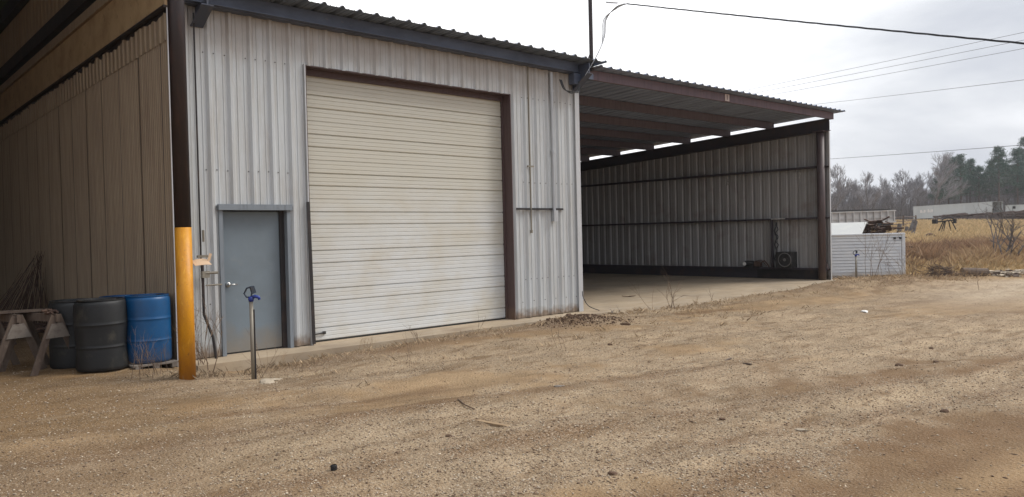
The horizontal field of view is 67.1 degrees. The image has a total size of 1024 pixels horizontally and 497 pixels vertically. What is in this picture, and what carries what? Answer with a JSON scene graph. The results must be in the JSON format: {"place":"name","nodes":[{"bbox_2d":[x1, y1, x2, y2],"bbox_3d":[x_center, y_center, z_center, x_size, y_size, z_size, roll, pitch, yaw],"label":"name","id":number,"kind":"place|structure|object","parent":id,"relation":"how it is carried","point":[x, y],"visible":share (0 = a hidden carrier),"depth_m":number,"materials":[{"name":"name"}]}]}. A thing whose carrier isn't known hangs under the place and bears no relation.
{"place":"outdoors","nodes":[
{"label":"outdoors","id":0,"kind":"place"},
{"bbox_2d":[0,274,1023,496],"bbox_3d":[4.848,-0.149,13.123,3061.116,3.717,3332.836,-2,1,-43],"label":"ground","id":1,"kind":"structure","parent":0,"point":[998,457],"depth_m":7.36,"materials":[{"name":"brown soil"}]},
{"bbox_2d":[0,314,46,369],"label":"sawhorse","id":2,"kind":"object","parent":1,"relation":"on","point":[20,329],"visible":0.91,"depth_m":9.96,"materials":[{"name":"grey wood"}]},
{"bbox_2d":[0,308,46,344],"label":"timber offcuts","id":3,"kind":"object","parent":1,"relation":"on","point":[40,327],"visible":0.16,"depth_m":13.08,"materials":[{"name":"brown wood"}]},
{"bbox_2d":[0,251,47,323],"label":"brush heap","id":4,"kind":"object","parent":1,"relation":"on","point":[26,294],"visible":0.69,"depth_m":15.14,"materials":[{"name":"brown plant"}]},
{"bbox_2d":[0,312,69,375],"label":"sawhorse","id":5,"kind":"object","parent":1,"relation":"on","point":[56,326],"visible":0.68,"depth_m":9.95,"materials":[{"name":"grey wood"}]},
{"bbox_2d":[0,308,47,313],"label":"board","id":6,"kind":"object","parent":5,"relation":"on","point":[20,311],"visible":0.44,"depth_m":10.06,"materials":[{"name":"wood"}]},
{"bbox_2d":[41,309,58,314],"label":"wood scraps","id":7,"kind":"object","parent":5,"relation":"on","point":[49,311],"visible":0.99,"depth_m":9.91,"materials":[{"name":"brown wood"}]},
{"bbox_2d":[48,298,84,368],"bbox_3d":[-5.857,1.129,10.326,0.600,0.885,0.600,-2,1,-43],"label":"plastic drum","id":8,"kind":"object","parent":1,"relation":"on","point":[62,355],"visible":0.46,"depth_m":10.05,"materials":[{"name":"plastic"}]},
{"bbox_2d":[0,0,178,366],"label":"tall open shed","id":9,"kind":"structure","parent":1,"relation":"on","point":[86,191],"depth_m":13.40,"materials":[{"name":"beige metal"}]},
{"bbox_2d":[73,297,128,371],"bbox_3d":[-5.318,1.102,9.993,0.629,0.905,0.620,-2,1,-43],"label":"plastic drum","id":10,"kind":"object","parent":1,"relation":"on","point":[100,327],"visible":1,"depth_m":9.75,"materials":[{"name":"plastic"}]},
{"bbox_2d":[101,294,132,296],"bbox_3d":[-5.509,1.111,10.893,0.580,0.885,0.580,-2,1,-43],"label":"plastic drum","id":11,"kind":"object","parent":1,"relation":"on","point":[116,295],"visible":0.07,"depth_m":11.07,"materials":[{"name":"plastic"}]},
{"bbox_2d":[124,329,168,380],"bbox_3d":[-4.529,1.268,9.594,0.608,0.643,0.853,-2,1,-43],"label":"dry weed","id":12,"kind":"object","parent":1,"relation":"on","point":[139,359],"visible":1,"depth_m":9.49,"materials":[{"name":"brown plant"}]},
{"bbox_2d":[128,359,177,369],"bbox_3d":[-4.859,1.543,10.341,0.580,0.070,0.630,-2,1,-43],"label":"plank base","id":13,"kind":"object","parent":1,"relation":"on","point":[172,362],"visible":0.41,"depth_m":10.13,"materials":[{"name":"grey wood"}]},
{"bbox_2d":[125,293,171,363],"bbox_3d":[-4.874,1.061,10.336,0.580,0.885,0.580,-2,1,-43],"label":"plastic drum","id":14,"kind":"object","parent":13,"relation":"on","point":[149,313],"visible":0.83,"depth_m":10.10,"materials":[{"name":"plastic"}]},
{"bbox_2d":[167,0,195,379],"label":"steel post","id":15,"kind":"object","parent":1,"relation":"on","point":[181,196],"visible":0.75,"depth_m":9.30,"materials":[{"name":"brown metal"}]},
{"bbox_2d":[193,253,211,265],"bbox_3d":[-3.823,0.135,9.548,0.246,0.152,0.150,-2,1,-43],"label":"cardboard flap","id":16,"kind":"object","parent":15,"relation":"attached to","point":[197,262],"visible":0.97,"depth_m":9.54,"materials":[{"name":"beige cardboard"}]},
{"bbox_2d":[171,298,223,371],"bbox_3d":[-4.184,1.038,10.241,0.679,1.279,0.820,-2,1,-16],"label":"dead bush","id":17,"kind":"object","parent":1,"relation":"on","point":[197,347],"visible":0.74,"depth_m":10.19,"materials":[{"name":"brown plant"}]},
{"bbox_2d":[243,286,260,378],"bbox_3d":[-3.225,1.097,9.616,0.211,1.266,0.078,-2,1,-13],"label":"yard hydrant","id":18,"kind":"object","parent":1,"relation":"on","point":[252,336],"visible":0.94,"depth_m":9.60,"materials":[{"name":"metal"}]},
{"bbox_2d":[247,331,279,377],"bbox_3d":[-3.266,1.341,9.763,0.343,0.643,0.634,-1,1,34],"label":"dry weed","id":19,"kind":"object","parent":1,"relation":"on","point":[267,360],"visible":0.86,"depth_m":9.82,"materials":[{"name":"beige plant"}]},
{"bbox_2d":[260,378,273,383],"bbox_3d":[-2.979,1.620,9.387,0.192,0.066,0.308,7,2,-27],"label":"flat stone","id":20,"kind":"object","parent":1,"relation":"on","point":[266,381],"visible":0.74,"depth_m":9.31,"materials":[{"name":"beige stone"}]},
{"bbox_2d":[279,353,299,366],"bbox_3d":[-3.010,1.496,10.525,0.378,0.274,0.236,-2,1,-19],"label":"dry weed","id":21,"kind":"object","parent":1,"relation":"on","point":[283,359],"visible":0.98,"depth_m":10.48,"materials":[{"name":"plant"}]},
{"bbox_2d":[330,464,336,470],"bbox_3d":[-1.295,1.591,5.608,0.048,0.037,0.047,-2,1,-43],"label":"pipe cap","id":22,"kind":"object","parent":1,"relation":"on","point":[333,467],"visible":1,"depth_m":5.59,"materials":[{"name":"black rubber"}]},
{"bbox_2d":[359,334,373,348],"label":"dry weed","id":23,"kind":"object","parent":1,"relation":"on","point":[364,342],"visible":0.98,"depth_m":11.60,"materials":[{"name":"plant"}]},
{"bbox_2d":[457,399,474,409],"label":"twig","id":24,"kind":"object","parent":1,"relation":"on","point":[466,405],"visible":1,"depth_m":7.51,"materials":[{"name":"brown wood"}]},
{"bbox_2d":[475,419,510,426],"bbox_3d":[-0.166,1.585,6.966,0.400,0.022,0.050,0,1,39],"label":"wooden stick","id":25,"kind":"object","parent":1,"relation":"on","point":[496,424],"visible":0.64,"depth_m":6.94,"materials":[{"name":"wood"}]},
{"bbox_2d":[0,287,1023,496],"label":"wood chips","id":26,"kind":"object","parent":1,"relation":"on","point":[502,432],"visible":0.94,"depth_m":6.68,"materials":[{"name":"brown wood"}]},
{"bbox_2d":[196,273,832,371],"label":"concrete slab","id":27,"kind":"structure","parent":1,"relation":"on","point":[604,293],"depth_m":17.88,"materials":[{"name":"beige concrete"}]},
{"bbox_2d":[184,0,606,358],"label":"metal shop building","id":28,"kind":"structure","parent":27,"relation":"on","point":[357,173],"depth_m":12.72,"materials":[{"name":"white metal"}]},
{"bbox_2d":[223,211,281,352],"bbox_3d":[-3.772,0.471,11.287,0.960,2.023,0.115,-2,1,-43],"label":"side door","id":29,"kind":"structure","parent":28,"relation":"in","point":[251,239],"depth_m":11.28,"materials":[{"name":"blue paint"}]},
{"bbox_2d":[306,76,505,341],"bbox_3d":[-1.714,-0.724,13.378,4.189,4.280,0.097,-2,1,-43],"label":"overhead door","id":30,"kind":"structure","parent":28,"relation":"in","point":[405,185],"depth_m":13.22,"materials":[{"name":"white metal"}]},
{"bbox_2d":[559,3,626,93],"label":"service lead wires","id":31,"kind":"object","parent":28,"relation":"hanging from","point":[578,89],"visible":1,"depth_m":15.57,"materials":[{"name":"metal"}]},
{"bbox_2d":[601,0,1023,44],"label":"service drop cable","id":32,"kind":"object","parent":28,"relation":"attached to","point":[992,40],"visible":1,"depth_m":11.60,"materials":[{"name":"metal"}]},
{"bbox_2d":[579,65,845,279],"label":"open bay shed","id":33,"kind":"structure","parent":27,"relation":"on","point":[719,206],"depth_m":25.61,"materials":[{"name":"metal"}]},
{"bbox_2d":[743,260,769,266],"bbox_3d":[8.023,0.487,25.271,0.235,0.255,0.916,-2,1,-43],"label":"pump motor","id":34,"kind":"object","parent":33,"relation":"on","point":[757,263],"visible":1,"depth_m":25.24,"materials":[{"name":"grey metal"}]},
{"bbox_2d":[774,222,778,261],"bbox_3d":[8.513,-0.209,24.834,0.053,1.268,0.177,-2,1,-43],"label":"hanging hose","id":35,"kind":"object","parent":33,"relation":"hanging from","point":[776,235],"visible":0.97,"depth_m":24.84,"materials":[{"name":"black rubber"}]},
{"bbox_2d":[776,252,796,267],"bbox_3d":[8.691,0.356,24.456,0.383,0.508,0.540,-2,1,-43],"label":"fan unit","id":36,"kind":"object","parent":33,"relation":"on","point":[786,259],"visible":1,"depth_m":24.30,"materials":[{"name":"metal"}]},
{"bbox_2d":[145,272,998,387],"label":"dry grass","id":37,"kind":"structure","parent":1,"relation":"on","point":[919,277],"depth_m":13.64,"materials":[{"name":"beige plant"}]},
{"bbox_2d":[522,314,639,330],"bbox_3d":[1.281,1.309,13.911,2.749,0.193,1.615,-2,1,-43],"label":"soil heap","id":38,"kind":"object","parent":1,"relation":"on","point":[577,317],"visible":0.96,"depth_m":13.91,"materials":[{"name":"brown soil"}]},
{"bbox_2d":[607,471,617,475],"bbox_3d":[0.687,1.544,5.277,0.068,0.045,0.065,-6,-6,37],"label":"dirt clod","id":39,"kind":"object","parent":1,"relation":"on","point":[609,473],"visible":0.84,"depth_m":5.26,"materials":[{"name":"soil"}]},
{"bbox_2d":[657,271,684,308],"bbox_3d":[3.410,0.804,16.259,0.877,0.952,0.407,-2,1,-27],"label":"dry weed","id":40,"kind":"object","parent":1,"relation":"on","point":[673,296],"visible":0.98,"depth_m":16.23,"materials":[{"name":"brown plant"}]},
{"bbox_2d":[831,179,846,209],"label":"bare tree","id":41,"kind":"object","parent":1,"relation":"on","point":[834,204],"visible":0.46,"depth_m":165.61,"materials":[{"name":"grey plant"}]},
{"bbox_2d":[831,186,848,208],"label":"bare tree","id":42,"kind":"object","parent":1,"relation":"on","point":[845,199],"visible":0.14,"depth_m":201.94,"materials":[{"name":"grey plant"}]},
{"bbox_2d":[830,164,854,209],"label":"bare tree","id":43,"kind":"object","parent":1,"relation":"on","point":[837,181],"visible":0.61,"depth_m":165.90,"materials":[{"name":"grey plant"}]},
{"bbox_2d":[832,179,860,209],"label":"bare tree","id":44,"kind":"object","parent":1,"relation":"on","point":[848,190],"visible":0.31,"depth_m":182.00,"materials":[{"name":"grey plant"}]},
{"bbox_2d":[845,190,864,208],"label":"bare tree","id":45,"kind":"object","parent":1,"relation":"on","point":[853,201],"visible":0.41,"depth_m":177.36,"materials":[{"name":"grey plant"}]},
{"bbox_2d":[853,250,859,277],"bbox_3d":[10.561,0.554,23.667,0.211,1.016,0.078,-2,1,-13],"label":"yard hydrant","id":46,"kind":"object","parent":1,"relation":"on","point":[856,251],"visible":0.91,"depth_m":23.65,"materials":[{"name":"metal"}]},
{"bbox_2d":[847,181,870,209],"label":"bare tree","id":47,"kind":"object","parent":1,"relation":"on","point":[854,197],"visible":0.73,"depth_m":175.25,"materials":[{"name":"grey plant"}]},
{"bbox_2d":[831,209,895,225],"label":"dump trailer","id":48,"kind":"object","parent":1,"relation":"on","point":[843,216],"visible":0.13,"depth_m":72.16,"materials":[{"name":"white metal"}]},
{"bbox_2d":[831,233,905,277],"bbox_3d":[11.266,0.347,28.655,5.600,1.735,2.200,-1,1,3],"label":"white box body","id":49,"kind":"object","parent":1,"relation":"on","point":[844,246],"visible":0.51,"depth_m":27.55,"materials":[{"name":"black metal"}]},
{"bbox_2d":[831,222,870,233],"bbox_3d":[13.210,-0.220,35.750,6.001,1.840,2.200,-1,1,36],"label":"white canopy shell","id":50,"kind":"object","parent":49,"relation":"on","point":[847,228],"visible":0.17,"depth_m":33.96},
{"bbox_2d":[854,173,889,208],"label":"bare tree","id":51,"kind":"object","parent":1,"relation":"on","point":[868,177],"visible":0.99,"depth_m":168.67,"materials":[{"name":"grey plant"}]},
{"bbox_2d":[863,184,884,207],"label":"bare tree","id":52,"kind":"object","parent":1,"relation":"on","point":[869,190],"visible":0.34,"depth_m":181.94,"materials":[{"name":"grey plant"}]},
{"bbox_2d":[853,189,905,276],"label":"tall stalks","id":53,"kind":"object","parent":1,"relation":"on","point":[874,245],"visible":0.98,"depth_m":23.14,"materials":[{"name":"brown plant"}]},
{"bbox_2d":[862,216,912,247],"bbox_3d":[16.063,-0.390,34.651,3.755,2.058,3.075,-2,1,-9],"label":"scrap heap","id":54,"kind":"object","parent":1,"relation":"on","point":[880,228],"visible":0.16,"depth_m":34.00,"materials":[{"name":"brown metal"}]},
{"bbox_2d":[879,176,905,209],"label":"bare tree","id":55,"kind":"object","parent":1,"relation":"on","point":[890,195],"visible":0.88,"depth_m":175.72,"materials":[{"name":"grey plant"}]},
{"bbox_2d":[882,169,916,219],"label":"bare tree","id":56,"kind":"object","parent":1,"relation":"on","point":[905,184],"visible":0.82,"depth_m":174.16,"materials":[{"name":"grey plant"}]},
{"bbox_2d":[871,238,936,275],"bbox_3d":[11.970,0.313,23.699,1.382,1.353,1.838,-2,1,-43],"label":"dead bush","id":57,"kind":"object","parent":1,"relation":"on","point":[912,265],"visible":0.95,"depth_m":23.53,"materials":[{"name":"brown plant"}]},
{"bbox_2d":[893,215,916,225],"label":"rail fence","id":58,"kind":"object","parent":1,"relation":"on","point":[902,217],"visible":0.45,"depth_m":84.97,"materials":[{"name":"wood"}]},
{"bbox_2d":[897,220,917,233],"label":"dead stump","id":59,"kind":"object","parent":1,"relation":"on","point":[913,226],"visible":0.39,"depth_m":59.90,"materials":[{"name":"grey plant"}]},
{"bbox_2d":[890,175,926,218],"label":"bare tree","id":60,"kind":"object","parent":1,"relation":"on","point":[919,183],"visible":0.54,"depth_m":181.18,"materials":[{"name":"grey plant"}]},
{"bbox_2d":[907,184,930,206],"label":"bare tree","id":61,"kind":"object","parent":1,"relation":"on","point":[916,192],"visible":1,"depth_m":169.93,"materials":[{"name":"grey plant"}]},
{"bbox_2d":[911,171,935,204],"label":"bare tree","id":62,"kind":"object","parent":1,"relation":"on","point":[920,177],"visible":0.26,"depth_m":192.59,"materials":[{"name":"grey plant"}]},
{"bbox_2d":[831,192,1023,219],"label":"understory","id":63,"kind":"object","parent":1,"relation":"on","point":[905,212],"visible":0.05,"depth_m":182.82,"materials":[{"name":"plant"}]},
{"bbox_2d":[916,232,952,278],"bbox_3d":[12.997,0.184,23.838,2.459,1.664,1.000,-2,1,-43],"label":"dead bush","id":64,"kind":"object","parent":1,"relation":"on","point":[936,256],"visible":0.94,"depth_m":23.93,"materials":[{"name":"brown plant"}]},
{"bbox_2d":[927,175,950,204],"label":"pine tree","id":65,"kind":"object","parent":1,"relation":"on","point":[939,196],"visible":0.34,"depth_m":169.69,"materials":[{"name":"green plant"}]},
{"bbox_2d":[927,173,958,204],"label":"bare tree","id":66,"kind":"object","parent":1,"relation":"on","point":[930,185],"visible":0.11,"depth_m":180.27,"materials":[{"name":"grey plant"}]},
{"bbox_2d":[932,217,956,230],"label":"black stand machine","id":67,"kind":"object","parent":1,"relation":"on","point":[935,221],"visible":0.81,"depth_m":60.25,"materials":[{"name":"black metal"}]},
{"bbox_2d":[940,409,948,412],"bbox_3d":[3.905,1.473,6.971,0.076,0.055,0.088,-2,-5,27],"label":"dirt clod","id":68,"kind":"object","parent":1,"relation":"on","point":[944,410],"visible":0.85,"depth_m":6.94,"materials":[{"name":"soil"}]},
{"bbox_2d":[917,264,972,276],"bbox_3d":[14.408,0.776,25.852,2.566,0.572,1.582,-1,1,12],"label":"brush pile","id":69,"kind":"object","parent":1,"relation":"on","point":[945,271],"visible":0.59,"depth_m":25.76,"materials":[{"name":"brown wood"}]},
{"bbox_2d":[928,173,963,203],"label":"pine tree","id":70,"kind":"object","parent":1,"relation":"on","point":[949,191],"visible":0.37,"depth_m":171.18,"materials":[{"name":"green plant"}]},
{"bbox_2d":[937,191,958,204],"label":"bare tree","id":71,"kind":"object","parent":1,"relation":"on","point":[947,199],"visible":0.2,"depth_m":179.89,"materials":[{"name":"grey plant"}]},
{"bbox_2d":[927,151,969,204],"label":"bare tree","id":72,"kind":"object","parent":1,"relation":"on","point":[940,178],"visible":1,"depth_m":163.22,"materials":[{"name":"grey plant"}]},
{"bbox_2d":[944,156,958,203],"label":"pine tree","id":73,"kind":"object","parent":1,"relation":"on","point":[953,158],"visible":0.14,"depth_m":191.72,"materials":[{"name":"green plant"}]},
{"bbox_2d":[886,218,1023,274],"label":"tall grass","id":74,"kind":"structure","parent":1,"relation":"on","point":[971,244],"depth_m":34.86,"materials":[{"name":"beige plant"}]},
{"bbox_2d":[913,202,1002,219],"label":"semi trailer","id":75,"kind":"object","parent":1,"relation":"on","point":[925,212],"visible":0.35,"depth_m":133.59,"materials":[{"name":"metal"}]},
{"bbox_2d":[945,154,977,203],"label":"pine tree","id":76,"kind":"object","parent":1,"relation":"on","point":[959,159],"visible":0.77,"depth_m":175.23,"materials":[{"name":"green plant"}]},
{"bbox_2d":[936,263,989,279],"bbox_3d":[13.911,0.670,23.997,1.846,0.633,1.388,-2,1,-43],"label":"dry weed","id":77,"kind":"object","parent":1,"relation":"on","point":[961,272],"visible":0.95,"depth_m":24.08,"materials":[{"name":"plant"}]},
{"bbox_2d":[957,193,982,203],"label":"bare tree","id":78,"kind":"object","parent":1,"relation":"on","point":[971,198],"visible":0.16,"depth_m":191.59,"materials":[{"name":"grey plant"}]},
{"bbox_2d":[959,158,981,202],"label":"pine tree","id":79,"kind":"object","parent":1,"relation":"on","point":[971,163],"visible":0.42,"depth_m":181.31,"materials":[{"name":"green plant"}]},
{"bbox_2d":[928,215,1016,219],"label":"spoil bank","id":80,"kind":"structure","parent":1,"relation":"on","point":[970,218],"depth_m":108.83,"materials":[{"name":"brown soil"}]},
{"bbox_2d":[958,166,988,202],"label":"pine tree","id":81,"kind":"object","parent":1,"relation":"on","point":[967,182],"visible":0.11,"depth_m":186.65,"materials":[{"name":"green plant"}]},
{"bbox_2d":[960,268,989,275],"bbox_3d":[15.431,0.800,25.748,0.835,0.340,0.320,-1,1,3],"label":"cut log","id":82,"kind":"object","parent":1,"relation":"on","point":[969,270],"visible":0.61,"depth_m":25.61,"materials":[{"name":"wood"}]},
{"bbox_2d":[933,210,1023,219],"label":"log jumble","id":83,"kind":"object","parent":1,"relation":"on","point":[1019,214],"visible":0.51,"depth_m":105.90,"materials":[{"name":"brown wood"}]},
{"bbox_2d":[957,165,1000,201],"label":"pine tree","id":84,"kind":"object","parent":1,"relation":"on","point":[976,173],"visible":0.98,"depth_m":174.32,"materials":[{"name":"green plant"}]},
{"bbox_2d":[972,160,1002,201],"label":"pine tree","id":85,"kind":"object","parent":1,"relation":"on","point":[990,164],"visible":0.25,"depth_m":184.34,"materials":[{"name":"green plant"}]},
{"bbox_2d":[980,145,1015,201],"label":"pine tree","id":86,"kind":"object","parent":1,"relation":"on","point":[1000,154],"visible":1,"depth_m":171.48,"materials":[{"name":"green plant"}]},
{"bbox_2d":[973,190,1023,256],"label":"bare shrub","id":87,"kind":"object","parent":1,"relation":"on","point":[1012,229],"visible":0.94,"depth_m":30.20,"materials":[{"name":"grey plant"}]},
{"bbox_2d":[995,201,1007,250],"bbox_3d":[19.183,-0.558,30.276,0.290,2.636,0.933,-1,1,14],"label":"bare sapling","id":88,"kind":"object","parent":1,"relation":"on","point":[1001,223],"visible":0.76,"depth_m":30.18,"materials":[{"name":"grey plant"}]},
{"bbox_2d":[989,269,1019,276],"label":"broken boards","id":89,"kind":"object","parent":1,"relation":"on","point":[1013,275],"visible":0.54,"depth_m":25.26,"materials":[{"name":"wood"}]},
{"bbox_2d":[991,174,1019,207],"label":"bare tree","id":90,"kind":"object","parent":1,"relation":"on","point":[1007,199],"visible":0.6,"depth_m":177.78,"materials":[{"name":"grey plant"}]},
{"bbox_2d":[989,269,1023,276],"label":"rubble","id":91,"kind":"object","parent":1,"relation":"on","point":[1020,271],"visible":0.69,"depth_m":25.41,"materials":[{"name":"stone"}]},
{"bbox_2d":[992,164,1023,201],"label":"pine tree","id":92,"kind":"object","parent":1,"relation":"on","point":[1007,190],"visible":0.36,"depth_m":178.93,"materials":[{"name":"green plant"}]},
{"bbox_2d":[1002,147,1023,204],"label":"pine tree","id":93,"kind":"object","parent":1,"relation":"on","point":[1017,154],"visible":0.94,"depth_m":174.31,"materials":[{"name":"green plant"}]},
{"bbox_2d":[1005,205,1023,210],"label":"semi trailer","id":94,"kind":"object","parent":1,"relation":"on","point":[1015,207],"visible":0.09,"depth_m":123.69,"materials":[{"name":"metal"}]},
{"bbox_2d":[1013,137,1023,180],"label":"pine tree","id":95,"kind":"object","parent":1,"relation":"on","point":[1021,142],"visible":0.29,"depth_m":181.92,"materials":[{"name":"green plant"}]},
{"bbox_2d":[309,0,1023,207],"label":"sky","id":96,"kind":"structure","parent":0,"point":[739,53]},
{"bbox_2d":[739,32,1023,91],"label":"power line","id":97,"kind":"object","parent":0,"point":[890,60],"visible":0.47,"depth_m":60.49,"materials":[{"name":"grey metal"}]},
{"bbox_2d":[751,40,1022,93],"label":"power line","id":98,"kind":"object","parent":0,"point":[901,64],"visible":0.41,"depth_m":59.50,"materials":[{"name":"grey metal"}]},
{"bbox_2d":[767,48,1023,95],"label":"power line","id":99,"kind":"object","parent":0,"point":[904,70],"visible":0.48,"depth_m":60.49,"materials":[{"name":"grey metal"}]},
{"bbox_2d":[812,80,1020,104],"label":"power line","id":100,"kind":"object","parent":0,"point":[926,91],"visible":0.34,"depth_m":49.92,"materials":[{"name":"grey metal"}]},
{"bbox_2d":[834,145,1019,158],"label":"power line","id":101,"kind":"object","parent":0,"point":[933,151],"visible":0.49,"depth_m":70.81,"materials":[{"name":"grey metal"}]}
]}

